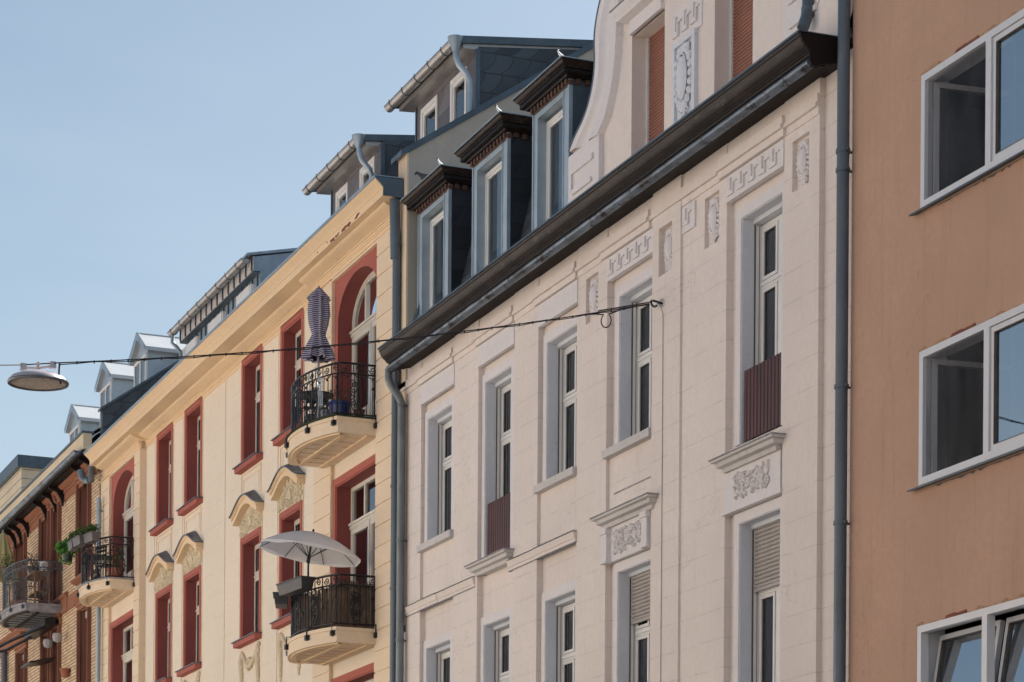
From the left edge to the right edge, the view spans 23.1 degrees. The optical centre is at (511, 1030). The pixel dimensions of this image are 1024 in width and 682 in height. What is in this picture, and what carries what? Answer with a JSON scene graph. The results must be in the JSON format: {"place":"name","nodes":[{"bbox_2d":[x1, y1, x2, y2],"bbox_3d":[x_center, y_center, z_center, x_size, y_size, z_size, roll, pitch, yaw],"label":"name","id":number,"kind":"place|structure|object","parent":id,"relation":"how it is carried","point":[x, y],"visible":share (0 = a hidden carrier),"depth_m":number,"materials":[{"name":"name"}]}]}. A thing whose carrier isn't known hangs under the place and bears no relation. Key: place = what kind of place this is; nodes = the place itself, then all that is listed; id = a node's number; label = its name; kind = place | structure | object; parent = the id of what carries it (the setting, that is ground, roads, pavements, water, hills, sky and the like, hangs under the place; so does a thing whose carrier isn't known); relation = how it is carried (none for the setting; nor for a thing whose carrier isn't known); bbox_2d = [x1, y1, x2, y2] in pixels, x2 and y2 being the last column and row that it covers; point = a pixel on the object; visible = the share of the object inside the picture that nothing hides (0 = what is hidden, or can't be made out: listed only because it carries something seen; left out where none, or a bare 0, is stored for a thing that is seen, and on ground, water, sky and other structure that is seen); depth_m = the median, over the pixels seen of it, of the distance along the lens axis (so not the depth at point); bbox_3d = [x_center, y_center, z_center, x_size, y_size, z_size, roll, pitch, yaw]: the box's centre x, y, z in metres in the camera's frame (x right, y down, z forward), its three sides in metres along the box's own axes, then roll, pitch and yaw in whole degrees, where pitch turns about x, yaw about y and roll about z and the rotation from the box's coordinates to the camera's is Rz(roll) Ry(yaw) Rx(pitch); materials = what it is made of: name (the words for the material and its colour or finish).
{"place":"outdoors","nodes":[
{"label":"outdoors","id":0,"kind":"place"},
{"bbox_2d":[0,454,53,510],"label":"set back house","id":1,"kind":"structure","parent":0,"point":[18,473],"depth_m":75.79,"materials":[{"name":"beige paint"}]},
{"bbox_2d":[0,0,598,472],"label":"sky","id":2,"kind":"structure","parent":0,"point":[148,147],"materials":[{"name":"blue"}]},
{"bbox_2d":[848,0,1023,681],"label":"apartment house","id":3,"kind":"structure","parent":0,"point":[936,564],"depth_m":25.07,"materials":[{"name":"paint"}]},
{"bbox_2d":[907,303,1023,491],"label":"window","id":4,"kind":"structure","parent":3,"relation":"in","point":[933,362],"depth_m":24.17,"materials":[{"name":"white plastic"}]},
{"bbox_2d":[909,8,1023,216],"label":"window","id":5,"kind":"structure","parent":3,"relation":"in","point":[935,86],"depth_m":24.27,"materials":[{"name":"white plastic"}]},
{"bbox_2d":[917,594,1023,681],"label":"window","id":6,"kind":"structure","parent":3,"relation":"in","point":[984,644],"depth_m":24.42,"materials":[{"name":"white plastic"}]},
{"label":"ground","id":7,"kind":"structure","parent":0,"visible":0},
{"bbox_2d":[0,332,186,681],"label":"brick house","id":8,"kind":"structure","parent":7,"relation":"on","point":[47,507],"depth_m":62.46,"materials":[{"name":"brown brick"}]},
{"bbox_2d":[1,554,13,575],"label":"flower pot","id":9,"kind":"object","parent":8,"relation":"on","point":[4,567],"visible":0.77,"depth_m":63.80,"materials":[{"name":"red ceramic"}]},
{"bbox_2d":[0,530,18,610],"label":"closed parasol","id":10,"kind":"object","parent":8,"relation":"on","point":[5,547],"visible":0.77,"depth_m":64.64,"materials":[{"name":"fabric"}]},
{"bbox_2d":[8,527,26,631],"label":"window","id":11,"kind":"structure","parent":8,"relation":"in","point":[21,549],"depth_m":67.70,"materials":[{"name":"brown wood"}]},
{"bbox_2d":[8,631,27,681],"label":"window","id":12,"kind":"structure","parent":8,"relation":"in","point":[21,674],"depth_m":67.24,"materials":[{"name":"brown wood"}]},
{"bbox_2d":[8,585,28,605],"bbox_3d":[-12.482,-10.976,63.539,0.504,0.757,0.491,0,0,30],"label":"flower pot","id":13,"kind":"object","parent":8,"relation":"on","point":[18,597],"visible":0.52,"depth_m":63.50,"materials":[{"name":"ceramic"}]},
{"bbox_2d":[24,570,50,603],"bbox_3d":[-11.861,-10.996,62.628,0.420,0.814,1.315,0,0,-22],"label":"plant stand","id":14,"kind":"object","parent":8,"relation":"on","point":[38,595],"visible":0.82,"depth_m":62.52,"materials":[{"name":"brown wood"}]},
{"bbox_2d":[22,552,42,572],"bbox_3d":[-11.989,-11.711,62.853,0.597,0.574,0.622,0,0,-22],"label":"flower pot","id":15,"kind":"object","parent":14,"relation":"on","point":[29,569],"visible":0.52,"depth_m":62.75,"materials":[{"name":"black plastic"}]},
{"bbox_2d":[38,561,47,570],"bbox_3d":[-11.620,-11.522,62.207,0.270,0.240,0.270,0,0,-22],"label":"bucket","id":16,"kind":"object","parent":14,"relation":"on","point":[41,562],"visible":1,"depth_m":62.11,"materials":[{"name":"white plastic"}]},
{"bbox_2d":[37,504,49,602],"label":"window","id":17,"kind":"structure","parent":8,"relation":"in","point":[43,527],"depth_m":64.57,"materials":[{"name":"brown wood"}]},
{"bbox_2d":[39,629,49,681],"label":"window","id":18,"kind":"structure","parent":8,"relation":"in","point":[44,652],"depth_m":64.28,"materials":[{"name":"brown wood"}]},
{"bbox_2d":[49,494,61,603],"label":"window","id":19,"kind":"structure","parent":8,"relation":"in","point":[55,518],"depth_m":63.22,"materials":[{"name":"brown wood"}]},
{"bbox_2d":[50,612,61,681],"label":"window","id":20,"kind":"structure","parent":8,"relation":"in","point":[56,650],"depth_m":63.09,"materials":[{"name":"brown wood"}]},
{"bbox_2d":[59,668,69,677],"bbox_3d":[-10.942,-8.764,61.387,0.272,0.210,0.270,0,0,-22],"label":"wall pot","id":21,"kind":"object","parent":8,"relation":"attached to","point":[65,672],"depth_m":61.30,"materials":[{"name":"ceramic"}]},
{"bbox_2d":[69,589,91,681],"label":"window","id":22,"kind":"structure","parent":8,"relation":"in","point":[83,618],"depth_m":60.30,"materials":[{"name":"brown wood"}]},
{"bbox_2d":[70,467,91,585],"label":"window","id":23,"kind":"structure","parent":8,"relation":"in","point":[83,496],"depth_m":60.49,"materials":[{"name":"wood"}]},
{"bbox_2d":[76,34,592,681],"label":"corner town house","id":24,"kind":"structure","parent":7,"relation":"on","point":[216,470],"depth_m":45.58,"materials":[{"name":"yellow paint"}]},
{"bbox_2d":[54,537,78,564],"bbox_3d":[-10.135,-10.924,57.157,0.618,0.640,0.569,0,0,-3],"label":"hanging plant","id":25,"kind":"object","parent":24,"relation":"hanging from","point":[68,556],"visible":0.75,"depth_m":57.06,"materials":[{"name":"green plant"}]},
{"bbox_2d":[67,531,78,551],"bbox_3d":[-9.845,-11.017,56.340,0.309,0.416,0.524,0,0,-22],"label":"balcony planter","id":26,"kind":"object","parent":24,"relation":"attached to","point":[71,548],"visible":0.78,"depth_m":56.27,"materials":[{"name":"grey plastic"}]},
{"bbox_2d":[71,526,85,547],"bbox_3d":[-9.611,-11.022,55.839,0.318,0.429,0.543,0,0,-22],"label":"balcony planter","id":27,"kind":"object","parent":24,"relation":"attached to","point":[77,539],"visible":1,"depth_m":55.72,"materials":[{"name":"grey plastic"}]},
{"bbox_2d":[82,523,100,543],"bbox_3d":[-9.300,-11.019,55.420,0.299,0.427,0.541,0,0,-36],"label":"balcony planter","id":28,"kind":"object","parent":24,"relation":"attached to","point":[92,536],"visible":1,"depth_m":55.30,"materials":[{"name":"grey plastic"}]},
{"bbox_2d":[85,554,111,578],"bbox_3d":[-9.364,-10.365,56.758,0.600,0.731,0.600,0,0,-22],"label":"bistro table","id":29,"kind":"object","parent":24,"relation":"on","point":[98,573],"visible":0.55,"depth_m":56.75,"materials":[{"name":"black metal"}]},
{"bbox_2d":[96,545,120,577],"bbox_3d":[-9.069,-10.434,56.336,0.415,0.860,0.380,0,0,-42],"label":"folding chair","id":30,"kind":"object","parent":24,"relation":"on","point":[97,552],"visible":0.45,"depth_m":56.23,"materials":[{"name":"black metal"}]},
{"bbox_2d":[104,547,126,577],"bbox_3d":[-8.816,-10.393,55.720,0.494,0.783,0.500,0,0,28],"label":"flower pot","id":31,"kind":"object","parent":24,"relation":"on","point":[113,570],"visible":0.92,"depth_m":55.63,"materials":[{"name":"ceramic"}]},
{"bbox_2d":[110,609,133,681],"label":"door","id":32,"kind":"structure","parent":24,"relation":"in","point":[119,656],"depth_m":57.54,"materials":[{"name":"red paint"}]},
{"bbox_2d":[111,458,134,578],"bbox_3d":[-8.576,-11.320,56.646,0.400,2.840,2.400,0,0,-22],"label":"door","id":33,"kind":"structure","parent":24,"relation":"in","point":[123,480],"depth_m":57.47,"materials":[{"name":"red paint"}]},
{"bbox_2d":[148,422,173,535],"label":"window","id":34,"kind":"structure","parent":24,"relation":"in","point":[164,440],"depth_m":54.01,"materials":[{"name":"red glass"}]},
{"bbox_2d":[155,583,172,681],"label":"window","id":35,"kind":"structure","parent":24,"relation":"in","point":[163,598],"depth_m":54.01,"materials":[{"name":"red glass"}]},
{"bbox_2d":[174,564,201,676],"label":"window","id":36,"kind":"structure","parent":24,"relation":"in","point":[192,662],"depth_m":51.84,"materials":[{"name":"red glass"}]},
{"bbox_2d":[176,397,202,515],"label":"window","id":37,"kind":"structure","parent":24,"relation":"in","point":[193,498],"depth_m":51.84,"materials":[{"name":"red glass"}]},
{"bbox_2d":[231,526,261,648],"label":"window","id":38,"kind":"structure","parent":24,"relation":"in","point":[250,552],"depth_m":47.92,"materials":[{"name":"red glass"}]},
{"bbox_2d":[232,344,262,474],"bbox_3d":[-4.810,-11.749,47.462,0.573,2.170,1.510,0,0,-22],"label":"window","id":39,"kind":"structure","parent":24,"relation":"in","point":[252,365],"depth_m":47.91,"materials":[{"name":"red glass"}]},
{"bbox_2d":[273,592,289,608],"bbox_3d":[-3.832,-7.143,41.614,0.270,0.192,0.530,0,0,-4],"label":"balcony planter","id":40,"kind":"object","parent":24,"relation":"attached to","point":[281,602],"visible":0.83,"depth_m":41.38,"materials":[{"name":"black plastic"}]},
{"bbox_2d":[269,500,302,629],"bbox_3d":[-3.871,-8.367,45.111,0.573,2.100,1.510,0,0,-22],"label":"window","id":41,"kind":"structure","parent":24,"relation":"in","point":[290,518],"depth_m":45.56,"materials":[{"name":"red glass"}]},
{"bbox_2d":[270,308,303,446],"bbox_3d":[-3.848,-11.742,45.111,0.573,2.170,1.510,0,0,-22],"label":"window","id":42,"kind":"structure","parent":24,"relation":"in","point":[291,363],"depth_m":45.57,"materials":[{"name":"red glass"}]},
{"bbox_2d":[276,575,315,596],"bbox_3d":[-3.516,-7.221,40.738,0.270,0.192,0.950,0,0,-30],"label":"balcony planter","id":43,"kind":"object","parent":24,"relation":"attached to","point":[294,586],"visible":1,"depth_m":40.55,"materials":[{"name":"grey plastic"}]},
{"bbox_2d":[259,529,360,575],"bbox_3d":[-3.317,-7.366,41.014,1.688,1.698,1.701,0,0,-22],"label":"open parasol","id":44,"kind":"object","parent":24,"relation":"on","point":[310,547],"visible":1,"depth_m":41.32,"materials":[{"name":"white fabric"}]},
{"bbox_2d":[298,390,333,418],"bbox_3d":[-3.271,-10.242,41.802,0.600,0.731,0.600,0,0,-22],"label":"bistro table","id":45,"kind":"object","parent":24,"relation":"on","point":[329,394],"visible":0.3,"depth_m":41.76,"materials":[{"name":"black metal"}]},
{"bbox_2d":[305,400,326,422],"bbox_3d":[-3.266,-10.313,42.190,0.380,0.860,0.415,0,0,-12],"label":"folding chair","id":46,"kind":"object","parent":24,"relation":"on","point":[306,406],"visible":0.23,"depth_m":42.33,"materials":[{"name":"black metal"}]},
{"bbox_2d":[301,286,335,417],"bbox_3d":[-3.196,-11.088,41.364,0.564,2.430,0.566,0,0,0],"label":"closed parasol","id":47,"kind":"object","parent":24,"relation":"on","point":[318,311],"visible":0.97,"depth_m":41.27,"materials":[{"name":"fabric"}]},
{"bbox_2d":[316,370,322,408],"bbox_3d":[-3.075,-10.242,40.003,0.118,0.637,0.250,0,0,-22],"label":"foil ornament","id":48,"kind":"object","parent":24,"relation":"attached to","point":[319,379],"visible":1,"depth_m":40.01,"materials":[{"name":"silver metal"}]},
{"bbox_2d":[320,402,329,415],"bbox_3d":[-3.023,-10.086,41.007,0.251,0.408,0.251,0,0,41],"label":"flower pot","id":49,"kind":"object","parent":24,"relation":"on","point":[321,412],"visible":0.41,"depth_m":40.91,"materials":[{"name":"grey ceramic"}]},
{"bbox_2d":[293,580,375,636],"bbox_3d":[-3.037,-6.859,41.291,0.964,0.776,2.364,0,0,-22],"label":"reed screen","id":50,"kind":"object","parent":24,"relation":"on","point":[330,603],"visible":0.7,"depth_m":40.30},
{"bbox_2d":[326,388,351,414],"bbox_3d":[-2.810,-10.160,40.719,0.459,0.560,0.462,0,0,-22],"label":"flower pot","id":51,"kind":"object","parent":24,"relation":"on","point":[344,405],"visible":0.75,"depth_m":40.60,"materials":[{"name":"blue ceramic"}]},
{"bbox_2d":[332,662,374,681],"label":"door","id":52,"kind":"structure","parent":24,"relation":"in","point":[366,673],"depth_m":41.35,"materials":[{"name":"red paint"}]},
{"bbox_2d":[332,454,376,596],"bbox_3d":[-2.405,-7.897,41.493,0.420,2.860,2.340,0,0,-22],"label":"door","id":53,"kind":"structure","parent":24,"relation":"in","point":[346,526],"depth_m":42.30,"materials":[{"name":"red paint"}]},
{"bbox_2d":[334,246,377,416],"bbox_3d":[-2.383,-11.277,41.525,0.400,2.840,2.320,0,0,-22],"label":"door","id":54,"kind":"structure","parent":24,"relation":"in","point":[356,298],"depth_m":42.13,"materials":[{"name":"red paint"}]},
{"bbox_2d":[354,402,365,415],"bbox_3d":[-2.460,-10.010,40.417,0.196,0.265,0.191,0,0,-22],"label":"flower pot","id":55,"kind":"object","parent":24,"relation":"on","point":[362,411],"visible":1,"depth_m":40.35,"materials":[{"name":"red ceramic"}]},
{"bbox_2d":[377,0,852,681],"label":"town house","id":56,"kind":"structure","parent":7,"relation":"on","point":[657,488],"depth_m":31.25,"materials":[{"name":"white paint"}]},
{"bbox_2d":[0,302,649,383],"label":"overhead cable","id":57,"kind":"object","parent":56,"relation":"attached to","point":[422,336],"visible":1,"depth_m":28.02,"materials":[{"name":"black metal"}]},
{"bbox_2d":[7,361,68,391],"bbox_3d":[-4.914,-6.822,26.000,0.636,0.247,0.636,0,0,-22],"label":"street lamp","id":58,"kind":"object","parent":57,"relation":"hanging from","point":[37,379],"visible":0.99,"depth_m":25.92,"materials":[{"name":"metal"}]},
{"bbox_2d":[415,171,427,179],"bbox_3d":[-1.297,-13.082,38.424,0.429,0.187,0.111,0,0,0],"label":"pigeon","id":59,"kind":"object","parent":56,"relation":"on","point":[422,176],"visible":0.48,"depth_m":38.40,"materials":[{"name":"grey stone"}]},
{"bbox_2d":[417,394,454,552],"bbox_3d":[-0.938,-8.387,37.819,0.533,2.140,1.420,0,0,-22],"label":"window","id":60,"kind":"structure","parent":56,"relation":"in","point":[438,420],"depth_m":38.27,"materials":[{"name":"white glass"}]},
{"bbox_2d":[423,630,452,681],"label":"window","id":61,"kind":"structure","parent":56,"relation":"in","point":[436,650],"depth_m":38.27,"materials":[{"name":"white glass"}]},
{"bbox_2d":[480,605,512,681],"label":"window","id":62,"kind":"structure","parent":56,"relation":"in","point":[494,628],"depth_m":36.07,"materials":[{"name":"white glass"}]},
{"bbox_2d":[481,355,514,557],"bbox_3d":[-0.060,-8.096,35.672,0.315,2.710,1.230,0,0,-22],"label":"window","id":63,"kind":"structure","parent":56,"relation":"in","point":[497,507],"depth_m":36.06,"materials":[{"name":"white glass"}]},
{"bbox_2d":[533,314,577,493],"bbox_3d":[0.793,-8.375,33.592,0.533,2.140,1.335,0,0,-22],"label":"window","id":64,"kind":"structure","parent":56,"relation":"in","point":[558,345],"depth_m":33.98,"materials":[{"name":"white glass"}]},
{"bbox_2d":[541,580,575,681],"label":"window","id":65,"kind":"structure","parent":56,"relation":"in","point":[557,602],"depth_m":33.98,"materials":[{"name":"white glass"}]},
{"bbox_2d":[602,266,651,458],"bbox_3d":[1.662,-8.369,31.470,0.533,2.140,1.388,0,0,-22],"label":"window","id":66,"kind":"structure","parent":56,"relation":"in","point":[631,358],"depth_m":31.81,"materials":[{"name":"white glass"}]},
{"bbox_2d":[613,550,649,681],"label":"window","id":67,"kind":"structure","parent":56,"relation":"in","point":[632,574],"depth_m":31.81,"materials":[{"name":"white glass"}]},
{"bbox_2d":[733,496,781,681],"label":"window","id":68,"kind":"structure","parent":56,"relation":"in","point":[752,526],"depth_m":28.72,"materials":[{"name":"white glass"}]},
{"bbox_2d":[735,180,783,446],"bbox_3d":[2.999,-8.074,28.345,0.423,2.710,1.230,0,0,-22],"label":"window","id":69,"kind":"structure","parent":56,"relation":"in","point":[758,379],"depth_m":28.69,"materials":[{"name":"white glass"}]}
]}

